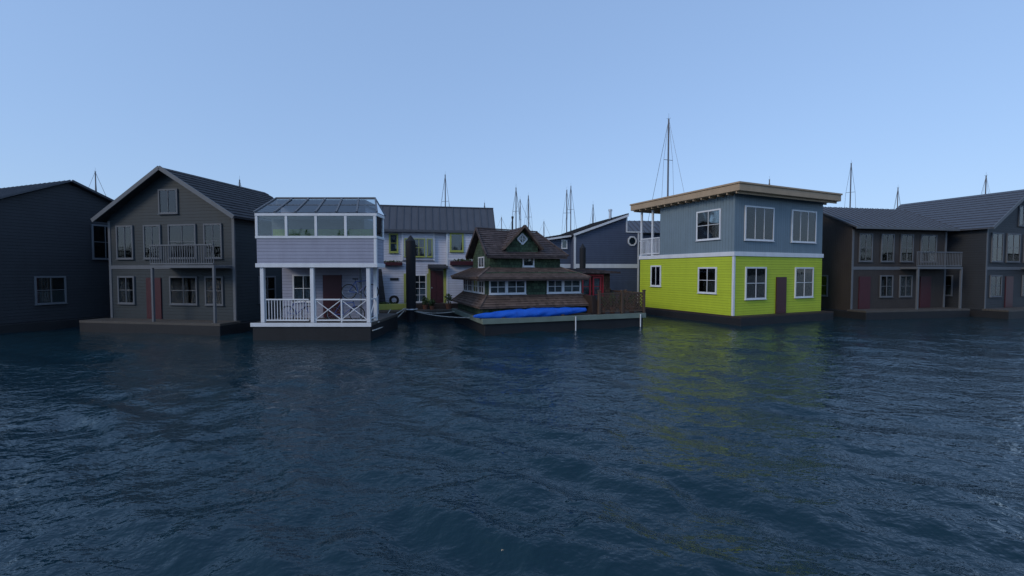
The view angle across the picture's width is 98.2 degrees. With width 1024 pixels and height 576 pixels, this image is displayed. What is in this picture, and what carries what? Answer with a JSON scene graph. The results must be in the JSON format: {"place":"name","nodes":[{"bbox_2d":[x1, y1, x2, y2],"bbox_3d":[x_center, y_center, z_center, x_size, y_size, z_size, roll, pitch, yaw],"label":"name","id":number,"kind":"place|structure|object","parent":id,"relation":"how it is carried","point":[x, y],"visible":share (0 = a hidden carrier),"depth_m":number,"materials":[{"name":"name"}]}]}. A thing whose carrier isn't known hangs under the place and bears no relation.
{"place":"outdoors","nodes":[
{"label":"outdoors","id":0,"kind":"place"},
{"bbox_2d":[37,291,64,302],"bbox_3d":[-24.213,0.467,23.273,0.011,0.585,1.100,1,2,20],"label":"window curtain","id":1,"kind":"object","parent":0,"point":[45,297],"depth_m":23.22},
{"bbox_2d":[93,226,108,257],"bbox_3d":[-23.382,-2.622,25.468,0.006,1.800,1.100,1,2,20],"label":"window","id":2,"kind":"object","parent":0,"point":[99,239],"depth_m":25.26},
{"bbox_2d":[145,226,158,257],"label":"window glass","id":3,"kind":"object","parent":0,"point":[155,235],"visible":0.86,"depth_m":22.91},
{"bbox_2d":[160,190,175,211],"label":"window glass","id":4,"kind":"object","parent":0,"point":[171,201],"visible":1,"depth_m":22.64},
{"bbox_2d":[206,278,221,303],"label":"window glass","id":5,"kind":"object","parent":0,"point":[209,285],"visible":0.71,"depth_m":22.36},
{"bbox_2d":[0,314,1023,575],"bbox_3d":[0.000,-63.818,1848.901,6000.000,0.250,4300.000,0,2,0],"label":"water","id":6,"kind":"structure","parent":0,"point":[676,446],"depth_m":7.39,"materials":[{"name":"teal liquid"}]},
{"bbox_2d":[0,316,110,333],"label":"float","id":7,"kind":"object","parent":6,"relation":"on","point":[37,326],"visible":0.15,"depth_m":22.80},
{"bbox_2d":[0,206,110,323],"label":"walls","id":8,"kind":"structure","parent":7,"relation":"on","point":[34,242],"depth_m":23.17,"materials":[{"name":"grey"}]},
{"bbox_2d":[34,276,67,304],"bbox_3d":[-24.180,0.125,23.248,0.101,1.490,1.320,1,2,20],"label":"window frame","id":9,"kind":"object","parent":8,"relation":"attached to","point":[36,290],"visible":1,"depth_m":23.22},
{"bbox_2d":[37,278,63,291],"bbox_3d":[-24.222,0.110,23.263,0.008,1.300,1.100,1,2,20],"label":"window pane","id":10,"kind":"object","parent":9,"relation":"in","point":[57,284],"depth_m":23.22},
{"bbox_2d":[0,183,109,214],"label":"gable","id":11,"kind":"structure","parent":8,"relation":"on","point":[68,198],"depth_m":23.63,"materials":[{"name":"grey"}]},
{"bbox_2d":[2,180,113,202],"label":"back roof","id":12,"kind":"structure","parent":8,"relation":"on","point":[88,189],"depth_m":24.77,"materials":[{"name":"metal"}]},
{"bbox_2d":[0,180,70,198],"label":"roof","id":13,"kind":"structure","parent":12,"relation":"attached to","point":[9,191],"depth_m":23.17,"materials":[{"name":"metal"}]},
{"bbox_2d":[80,317,279,335],"bbox_3d":[-17.069,2.001,25.614,8.200,0.750,8.100,0,2,10],"label":"float","id":14,"kind":"object","parent":6,"relation":"on","point":[170,329],"visible":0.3,"depth_m":21.65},
{"bbox_2d":[79,318,240,325],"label":"deck","id":15,"kind":"structure","parent":14,"relation":"on","point":[162,321],"depth_m":21.85,"materials":[{"name":"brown wood"}]},
{"bbox_2d":[108,214,282,321],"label":"walls","id":16,"kind":"structure","parent":14,"relation":"on","point":[247,289],"depth_m":22.86,"materials":[{"name":"grey"}]},
{"bbox_2d":[115,225,134,259],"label":"window frame","id":17,"kind":"object","parent":16,"relation":"attached to","point":[132,241],"visible":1,"depth_m":23.17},
{"bbox_2d":[117,227,131,257],"bbox_3d":[-20.273,-2.390,23.206,0.900,1.600,0.008,0,2,10],"label":"window glass","id":18,"kind":"object","parent":17,"relation":"in","point":[128,247],"visible":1,"depth_m":23.21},
{"bbox_2d":[117,276,135,304],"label":"window frame","id":19,"kind":"object","parent":16,"relation":"attached to","point":[134,298],"visible":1,"depth_m":23.26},
{"bbox_2d":[119,278,132,301],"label":"window glass","id":20,"kind":"object","parent":19,"relation":"in","point":[122,288],"visible":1,"depth_m":23.30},
{"bbox_2d":[146,278,161,318],"bbox_3d":[-18.586,0.534,23.015,0.900,2.130,0.050,0,2,10],"label":"door","id":21,"kind":"structure","parent":16,"relation":"attached to","point":[158,300],"depth_m":22.98,"materials":[{"name":"red paint"}]},
{"bbox_2d":[109,174,223,216],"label":"gable","id":22,"kind":"structure","parent":16,"relation":"on","point":[144,202],"depth_m":22.72,"materials":[{"name":"grey"}]},
{"bbox_2d":[107,218,236,322],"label":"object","id":23,"kind":"structure","parent":16,"relation":"attached to","point":[212,267],"depth_m":21.71,"materials":[{"name":"grey paint"}]},
{"bbox_2d":[167,224,196,259],"bbox_3d":[-16.803,-2.351,22.561,1.720,1.790,0.100,0,2,10],"label":"window frame","id":24,"kind":"object","parent":16,"relation":"attached to","point":[195,237],"visible":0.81,"depth_m":22.53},
{"bbox_2d":[169,225,193,256],"bbox_3d":[-16.800,-2.367,22.575,1.500,1.600,0.009,0,2,10],"label":"window glass","id":25,"kind":"object","parent":24,"relation":"in","point":[187,233],"visible":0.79,"depth_m":22.57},
{"bbox_2d":[169,276,198,305],"bbox_3d":[-16.803,0.147,22.651,1.720,1.490,0.100,0,2,10],"label":"window frame","id":26,"kind":"object","parent":16,"relation":"attached to","point":[196,290],"visible":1,"depth_m":22.62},
{"bbox_2d":[171,278,195,302],"bbox_3d":[-16.800,0.131,22.665,1.500,1.300,0.009,0,2,10],"label":"window glass","id":27,"kind":"object","parent":26,"relation":"in","point":[177,296],"visible":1,"depth_m":22.67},
{"bbox_2d":[95,168,280,222],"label":"roof","id":28,"kind":"structure","parent":16,"relation":"on","point":[239,202],"depth_m":23.50,"materials":[{"name":"stone"}]},
{"bbox_2d":[91,166,234,221],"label":"rake trim","id":29,"kind":"structure","parent":28,"relation":"attached to","point":[144,179],"depth_m":22.12,"materials":[{"name":"grey paint"}]},
{"bbox_2d":[203,223,222,258],"bbox_3d":[-15.016,-2.340,22.236,1.120,1.790,0.100,0,2,10],"label":"window frame","id":30,"kind":"object","parent":16,"relation":"attached to","point":[221,243],"visible":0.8,"depth_m":22.19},
{"bbox_2d":[205,225,220,256],"bbox_3d":[-15.014,-2.355,22.250,0.900,1.600,0.008,0,2,10],"label":"window glass","id":31,"kind":"object","parent":30,"relation":"in","point":[216,236],"visible":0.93,"depth_m":22.25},
{"bbox_2d":[253,316,397,340],"bbox_3d":[-8.800,2.054,21.788,5.200,0.920,4.600,0,2,0],"label":"float","id":32,"kind":"object","parent":6,"relation":"on","point":[316,333],"visible":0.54,"depth_m":19.49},
{"bbox_2d":[254,313,397,325],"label":"deck","id":33,"kind":"structure","parent":32,"relation":"on","point":[382,317],"depth_m":20.91,"materials":[{"name":"white wood"}]},
{"bbox_2d":[250,267,377,326],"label":"porch posts and rail","id":34,"kind":"object","parent":33,"relation":"on","point":[313,307],"visible":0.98,"depth_m":19.59,"materials":[{"name":"white paint"}]},
{"bbox_2d":[254,213,384,267],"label":"balcony trim","id":35,"kind":"structure","parent":34,"relation":"on","point":[317,216],"depth_m":19.42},
{"bbox_2d":[253,197,385,215],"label":"roof bars","id":36,"kind":"object","parent":35,"relation":"on","point":[306,200],"visible":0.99,"depth_m":20.75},
{"bbox_2d":[257,238,383,263],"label":"balcony panel","id":37,"kind":"structure","parent":35,"relation":"attached to","point":[315,250],"depth_m":19.45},
{"bbox_2d":[273,229,372,235],"bbox_3d":[-8.600,-2.498,20.253,4.600,0.370,0.060,0,2,0],"label":"sunroom bench","id":38,"kind":"object","parent":35,"relation":"on","point":[325,232],"visible":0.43,"depth_m":20.22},
{"bbox_2d":[281,206,378,317],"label":"wall","id":39,"kind":"structure","parent":33,"relation":"on","point":[348,274],"depth_m":21.60,"materials":[{"name":"purple"}]},
{"bbox_2d":[276,200,375,209],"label":"flat roof","id":40,"kind":"structure","parent":39,"relation":"on","point":[330,203],"depth_m":21.02,"materials":[{"name":"grey paint"}]},
{"bbox_2d":[323,275,341,317],"bbox_3d":[-8.750,0.405,21.599,0.900,2.070,0.060,0,2,0],"label":"porch door","id":41,"kind":"structure","parent":39,"relation":"attached to","point":[332,286],"depth_m":21.57,"materials":[{"name":"red paint"}]},
{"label":"upper floor","id":42,"kind":"structure","parent":39,"relation":"on","visible":0},
{"bbox_2d":[272,219,372,235],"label":"sunroom back wall","id":43,"kind":"structure","parent":42,"relation":"on","point":[325,224],"depth_m":20.66,"materials":[{"name":"grey paint"}]},
{"bbox_2d":[404,235,417,321],"bbox_3d":[-6.100,-0.067,26.765,0.800,6.200,0.800,0,2,0],"label":"mooring piling","id":44,"kind":"object","parent":6,"relation":"in","point":[410,308],"visible":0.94,"depth_m":26.52,"materials":[{"name":"wood"}]},
{"bbox_2d":[398,312,453,319],"bbox_3d":[-7.133,1.784,30.935,11.800,0.800,7.300,0,2,-11],"label":"float","id":45,"kind":"object","parent":6,"relation":"on","point":[419,316],"depth_m":27.61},
{"bbox_2d":[379,309,451,312],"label":"deck","id":46,"kind":"structure","parent":45,"relation":"on","point":[420,310],"depth_m":27.63,"materials":[{"name":"brown wood"}]},
{"bbox_2d":[379,232,445,303],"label":"wall","id":47,"kind":"structure","parent":46,"relation":"on","point":[393,287],"depth_m":29.22,"materials":[{"name":"white"}]},
{"bbox_2d":[403,232,433,259],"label":"oriel wall","id":48,"kind":"structure","parent":47,"relation":"attached to","point":[427,235],"depth_m":29.29,"materials":[{"name":"white"}]},
{"bbox_2d":[448,233,472,302],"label":"bay wall","id":49,"kind":"structure","parent":46,"relation":"on","point":[455,287],"depth_m":29.68,"materials":[{"name":"white"}]},
{"bbox_2d":[384,232,471,302],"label":"corner trim","id":50,"kind":"structure","parent":49,"relation":"attached to","point":[447,258],"depth_m":29.47,"materials":[{"name":"white paint"}]},
{"bbox_2d":[454,313,642,335],"bbox_3d":[1.813,1.966,25.886,9.080,0.800,6.580,-1,2,-20],"label":"float","id":51,"kind":"object","parent":6,"relation":"on","point":[511,328],"visible":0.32,"depth_m":22.67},
{"bbox_2d":[452,308,645,324],"bbox_3d":[1.807,1.437,25.854,9.300,0.260,6.800,-1,2,-20],"label":"deck rim","id":52,"kind":"object","parent":51,"relation":"on","point":[547,319],"visible":0.78,"depth_m":22.61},
{"bbox_2d":[458,303,584,313],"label":"base wall","id":53,"kind":"structure","parent":52,"relation":"on","point":[473,310],"depth_m":23.34,"materials":[{"name":"green"}]},
{"bbox_2d":[464,272,581,294],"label":"wall","id":54,"kind":"structure","parent":53,"relation":"on","point":[536,287],"depth_m":23.56,"materials":[{"name":"green"}]},
{"bbox_2d":[473,255,559,267],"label":"wall","id":55,"kind":"structure","parent":54,"relation":"on","point":[517,263],"depth_m":24.43,"materials":[{"name":"green"}]},
{"bbox_2d":[452,292,588,308],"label":"skirt roof","id":56,"kind":"structure","parent":54,"relation":"attached to","point":[474,300],"depth_m":23.19,"materials":[{"name":"brown wood"}]},
{"bbox_2d":[451,267,589,278],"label":"roof","id":57,"kind":"structure","parent":54,"relation":"on","point":[472,273],"depth_m":23.51,"materials":[{"name":"brown wood"}]},
{"bbox_2d":[473,307,586,318],"bbox_3d":[1.042,1.268,22.232,6.150,0.569,0.691,-1,2,-20],"label":"covered kayak","id":58,"kind":"object","parent":52,"relation":"on","point":[534,312],"visible":0.9,"depth_m":21.96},
{"bbox_2d":[583,273,609,308],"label":"wing wall","id":59,"kind":"structure","parent":52,"relation":"on","point":[606,282],"depth_m":26.77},
{"bbox_2d":[597,288,645,313],"bbox_3d":[5.030,0.655,26.180,2.970,1.260,5.260,-1,2,-20],"label":"lattice fence","id":60,"kind":"object","parent":52,"relation":"on","point":[625,293],"visible":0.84,"depth_m":23.86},
{"bbox_2d":[648,118,683,219],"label":"sailboat","id":61,"kind":"object","parent":6,"relation":"on","point":[669,127],"visible":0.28,"depth_m":41.86,"materials":[{"name":"white paint"}]},
{"bbox_2d":[635,308,832,325],"bbox_3d":[14.647,1.849,30.240,8.420,0.720,8.800,-1,2,-24],"label":"float","id":62,"kind":"object","parent":6,"relation":"on","point":[749,321],"visible":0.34,"depth_m":26.54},
{"bbox_2d":[640,306,833,318],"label":"deck","id":63,"kind":"structure","parent":62,"relation":"on","point":[779,314],"depth_m":26.49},
{"bbox_2d":[640,210,735,315],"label":"rails and posts","id":64,"kind":"object","parent":63,"relation":"on","point":[650,248],"visible":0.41,"depth_m":30.86,"materials":[{"name":"white paint"}]},
{"bbox_2d":[640,256,821,315],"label":"lime wall","id":65,"kind":"structure","parent":63,"relation":"on","point":[677,289],"depth_m":27.17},
{"bbox_2d":[639,251,823,259],"bbox_3d":[14.520,-2.116,30.160,8.120,0.250,7.940,-1,2,-24],"label":"floor band","id":66,"kind":"object","parent":65,"relation":"on","point":[758,254],"visible":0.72,"depth_m":26.88,"materials":[{"name":"white paint"}]},
{"bbox_2d":[660,194,822,254],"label":"wall","id":67,"kind":"structure","parent":66,"relation":"on","point":[678,229],"depth_m":26.77,"materials":[{"name":"grey"}]},
{"bbox_2d":[695,208,720,241],"bbox_3d":[11.727,-3.745,26.508,0.100,1.810,1.840,-1,2,-24],"label":"window frame","id":68,"kind":"object","parent":67,"relation":"attached to","point":[697,226],"visible":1,"depth_m":26.47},
{"bbox_2d":[697,210,716,238],"bbox_3d":[11.740,-3.760,26.513,0.006,1.600,1.600,-1,2,-24],"label":"window glass","id":69,"kind":"object","parent":68,"relation":"in","point":[705,232],"visible":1,"depth_m":26.64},
{"bbox_2d":[634,191,836,213],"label":"rafters","id":70,"kind":"object","parent":67,"relation":"on","point":[655,209],"visible":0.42,"depth_m":26.92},
{"bbox_2d":[631,183,840,210],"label":"roof slab","id":71,"kind":"structure","parent":70,"relation":"on","point":[723,190],"depth_m":26.20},
{"bbox_2d":[630,181,842,205],"bbox_3d":[14.598,-5.934,29.909,9.250,0.100,9.050,-1,2,-24],"label":"roof cap","id":72,"kind":"object","parent":71,"relation":"on","point":[750,183],"visible":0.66,"depth_m":26.09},
{"bbox_2d":[744,205,774,241],"bbox_3d":[14.378,-3.716,25.705,2.540,2.010,0.100,-1,2,-24],"label":"window frame","id":73,"kind":"object","parent":67,"relation":"attached to","point":[745,219],"visible":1,"depth_m":25.56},
{"bbox_2d":[746,207,772,239],"bbox_3d":[14.372,-3.731,25.718,2.300,1.800,0.006,-1,2,-24],"label":"window glass","id":74,"kind":"object","parent":73,"relation":"in","point":[760,233],"visible":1,"depth_m":25.72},
{"bbox_2d":[790,209,816,243],"bbox_3d":[18.064,-3.776,27.383,2.440,2.010,0.100,-1,2,-24],"label":"window frame","id":75,"kind":"object","parent":67,"relation":"attached to","point":[800,241],"visible":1,"depth_m":27.25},
{"bbox_2d":[793,211,815,241],"bbox_3d":[18.058,-3.792,27.396,2.200,1.800,0.006,-1,2,-24],"label":"window glass","id":76,"kind":"object","parent":75,"relation":"in","point":[806,228],"visible":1,"depth_m":27.40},
{"bbox_2d":[744,267,766,299],"bbox_3d":[14.159,-0.264,25.708,1.840,1.910,0.100,-1,2,-24],"label":"window frame","id":77,"kind":"object","parent":65,"relation":"attached to","point":[746,283],"visible":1,"depth_m":25.67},
{"bbox_2d":[747,268,764,297],"bbox_3d":[14.153,-0.279,25.721,1.600,1.700,0.006,-1,2,-24],"label":"window glass","id":78,"kind":"object","parent":77,"relation":"in","point":[758,285],"visible":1,"depth_m":25.74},
{"bbox_2d":[775,277,786,312],"bbox_3d":[16.198,0.421,26.684,0.900,2.170,0.060,-1,2,-24],"label":"front door","id":79,"kind":"structure","parent":65,"relation":"attached to","point":[781,290],"depth_m":26.64,"materials":[{"name":"red paint"}]},
{"bbox_2d":[794,267,813,297],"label":"window frame","id":80,"kind":"object","parent":65,"relation":"attached to","point":[804,282],"visible":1,"depth_m":27.50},
{"bbox_2d":[796,269,812,295],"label":"window glass","id":81,"kind":"object","parent":80,"relation":"in","point":[801,291],"visible":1,"depth_m":27.55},
{"bbox_2d":[821,308,969,319],"bbox_3d":[25.426,1.741,32.799,8.400,0.750,8.600,0,2,-11],"label":"float","id":82,"kind":"object","parent":6,"relation":"on","point":[892,315],"visible":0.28,"depth_m":28.62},
{"bbox_2d":[847,307,969,312],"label":"deck","id":83,"kind":"structure","parent":82,"relation":"on","point":[906,309],"depth_m":28.84,"materials":[{"name":"brown wood"}]},
{"bbox_2d":[970,309,1023,318],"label":"float","id":84,"kind":"object","parent":6,"relation":"on","point":[997,314],"visible":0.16,"depth_m":28.82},
{"bbox_3d":[5.948,1.512,38.465,8.600,0.800,8.200,0,2,-12],"label":"float","id":85,"kind":"object","parent":6,"relation":"on","visible":0},
{"bbox_2d":[549,238,570,263],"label":"side wall","id":86,"kind":"structure","parent":85,"relation":"on","point":[556,242],"depth_m":35.61,"materials":[{"name":"blue wood"}]},
{"bbox_2d":[566,218,637,301],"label":"gable wall","id":87,"kind":"structure","parent":85,"relation":"on","point":[606,244],"depth_m":35.60,"materials":[{"name":"blue wood"}]},
{"bbox_2d":[545,213,628,237],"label":"roof","id":88,"kind":"structure","parent":87,"relation":"on","point":[571,232],"depth_m":35.42,"materials":[{"name":"metal"}]},
{"bbox_2d":[547,214,639,302],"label":"white trim","id":89,"kind":"structure","parent":87,"relation":"attached to","point":[604,265],"depth_m":35.45,"materials":[{"name":"paint"}]},
{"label":"float","id":90,"kind":"object","parent":6,"relation":"on","visible":0},
{"bbox_2d":[639,233,659,291],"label":"wall","id":91,"kind":"structure","parent":90,"relation":"on","point":[646,235],"depth_m":41.06,"materials":[{"name":"blue wood"}]},
{"bbox_2d":[627,220,659,232],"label":"roof","id":92,"kind":"structure","parent":91,"relation":"on","point":[634,225],"depth_m":42.05,"materials":[{"name":"metal"}]},
{"bbox_2d":[0,0,1023,236],"label":"sky","id":93,"kind":"structure","parent":0,"point":[385,100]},
{"bbox_2d":[465,227,569,258],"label":"barge boards","id":94,"kind":"object","parent":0,"point":[479,237],"visible":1,"depth_m":24.89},
{"bbox_2d":[467,229,567,258],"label":"roof","id":95,"kind":"structure","parent":94,"relation":"attached to","point":[493,241],"depth_m":24.76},
{"bbox_2d":[505,230,537,251],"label":"dormer wall","id":96,"kind":"structure","parent":0,"point":[528,245],"depth_m":24.25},
{"bbox_2d":[699,269,711,291],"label":"window glass","id":97,"kind":"object","parent":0,"point":[704,286],"visible":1,"depth_m":26.80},
{"bbox_2d":[860,235,871,260],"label":"window glass","id":98,"kind":"object","parent":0,"point":[867,251],"visible":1,"depth_m":29.11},
{"bbox_2d":[821,226,944,309],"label":"walls","id":99,"kind":"structure","parent":0,"point":[837,253],"depth_m":29.76,"materials":[{"name":"brown wood"}]},
{"bbox_2d":[823,214,850,228],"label":"gable","id":100,"kind":"structure","parent":99,"relation":"on","point":[829,222],"depth_m":30.37,"materials":[{"name":"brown wood"}]},
{"bbox_2d":[858,277,870,308],"bbox_3d":[23.234,0.310,29.214,0.900,2.130,0.051,0,2,-11],"label":"door","id":101,"kind":"structure","parent":99,"relation":"attached to","point":[864,293],"depth_m":29.18,"materials":[{"name":"red paint"}]},
{"bbox_2d":[850,229,962,309],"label":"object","id":102,"kind":"structure","parent":99,"relation":"attached to","point":[944,268],"depth_m":29.11,"materials":[{"name":"grey paint"}]},
{"bbox_2d":[919,276,930,307],"bbox_3d":[28.173,0.274,30.215,0.900,2.130,0.050,0,2,-11],"label":"door","id":103,"kind":"structure","parent":99,"relation":"attached to","point":[925,293],"depth_m":30.18,"materials":[{"name":"red paint"}]},
{"bbox_3d":[24.968,-5.064,34.816,8.430,1.916,4.222,0,2,-11],"label":"back roof","id":104,"kind":"object","parent":99,"relation":"on","visible":0},
{"bbox_2d":[823,207,955,227],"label":"roof","id":105,"kind":"structure","parent":104,"relation":"attached to","point":[854,217],"depth_m":30.75,"materials":[{"name":"metal"}]},
{"bbox_2d":[856,226,959,230],"bbox_3d":[26.128,-3.915,29.133,8.400,0.160,0.060,0,2,-11],"label":"gutter","id":106,"kind":"object","parent":105,"relation":"attached to","point":[905,228],"visible":1,"depth_m":29.07,"materials":[{"name":"grey paint"}]},
{"bbox_2d":[882,235,892,260],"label":"window glass","id":107,"kind":"object","parent":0,"point":[888,239],"visible":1,"depth_m":29.45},
{"bbox_2d":[902,235,912,260],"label":"window glass","id":108,"kind":"object","parent":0,"point":[906,250],"visible":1,"depth_m":29.77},
{"bbox_2d":[922,236,935,260],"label":"window glass","id":109,"kind":"object","parent":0,"point":[927,241],"visible":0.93,"depth_m":30.13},
{"bbox_2d":[945,226,1023,309],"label":"walls","id":110,"kind":"structure","parent":0,"point":[970,245],"depth_m":30.27,"materials":[{"name":"grey"}]},
{"bbox_2d":[896,189,1023,231],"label":"roof","id":111,"kind":"structure","parent":110,"relation":"on","point":[984,211],"depth_m":31.68,"materials":[{"name":"metal"}]},
{"bbox_2d":[984,229,1023,308],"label":"house trim","id":112,"kind":"structure","parent":110,"relation":"attached to","point":[1004,268],"depth_m":29.53,"materials":[{"name":"grey paint"}]},
{"bbox_2d":[1004,276,1013,306],"bbox_3d":[34.179,0.264,30.481,0.900,2.130,0.050,-1,2,-20],"label":"door","id":113,"kind":"structure","parent":110,"relation":"attached to","point":[1008,300],"depth_m":30.43,"materials":[{"name":"red paint"}]},
{"bbox_2d":[998,201,1023,226],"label":"gable","id":114,"kind":"structure","parent":110,"relation":"on","point":[1011,220],"depth_m":30.38,"materials":[{"name":"grey"}]},
{"bbox_2d":[993,234,1002,260],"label":"window glass","id":115,"kind":"object","parent":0,"point":[996,237],"visible":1,"depth_m":29.82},
{"bbox_2d":[1007,235,1019,260],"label":"window glass","id":116,"kind":"object","parent":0,"point":[1015,238],"visible":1,"depth_m":30.48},
{"bbox_3d":[-7.497,-4.738,32.155,11.680,1.818,4.537,0,2,-11],"label":"back roof","id":117,"kind":"object","parent":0,"visible":0},
{"bbox_2d":[378,206,494,230],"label":"mansard roof","id":118,"kind":"structure","parent":117,"relation":"attached to","point":[425,218],"depth_m":29.72,"materials":[{"name":"metal"}]},
{"bbox_2d":[380,205,492,232],"bbox_3d":[-6.930,-4.604,29.367,11.680,1.880,1.320,0,2,-11],"label":"gutter","id":119,"kind":"object","parent":118,"relation":"attached to","point":[440,231],"visible":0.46,"depth_m":29.30,"materials":[{"name":"metal"}]},
{"bbox_3d":[0.216,-0.544,25.709,6.120,0.030,6.010,-1,2,-20],"label":"soffit","id":120,"kind":"object","parent":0,"visible":0},
{"bbox_2d":[452,278,589,280],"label":"eave fascia","id":121,"kind":"structure","parent":120,"relation":"attached to","point":[515,279],"depth_m":22.67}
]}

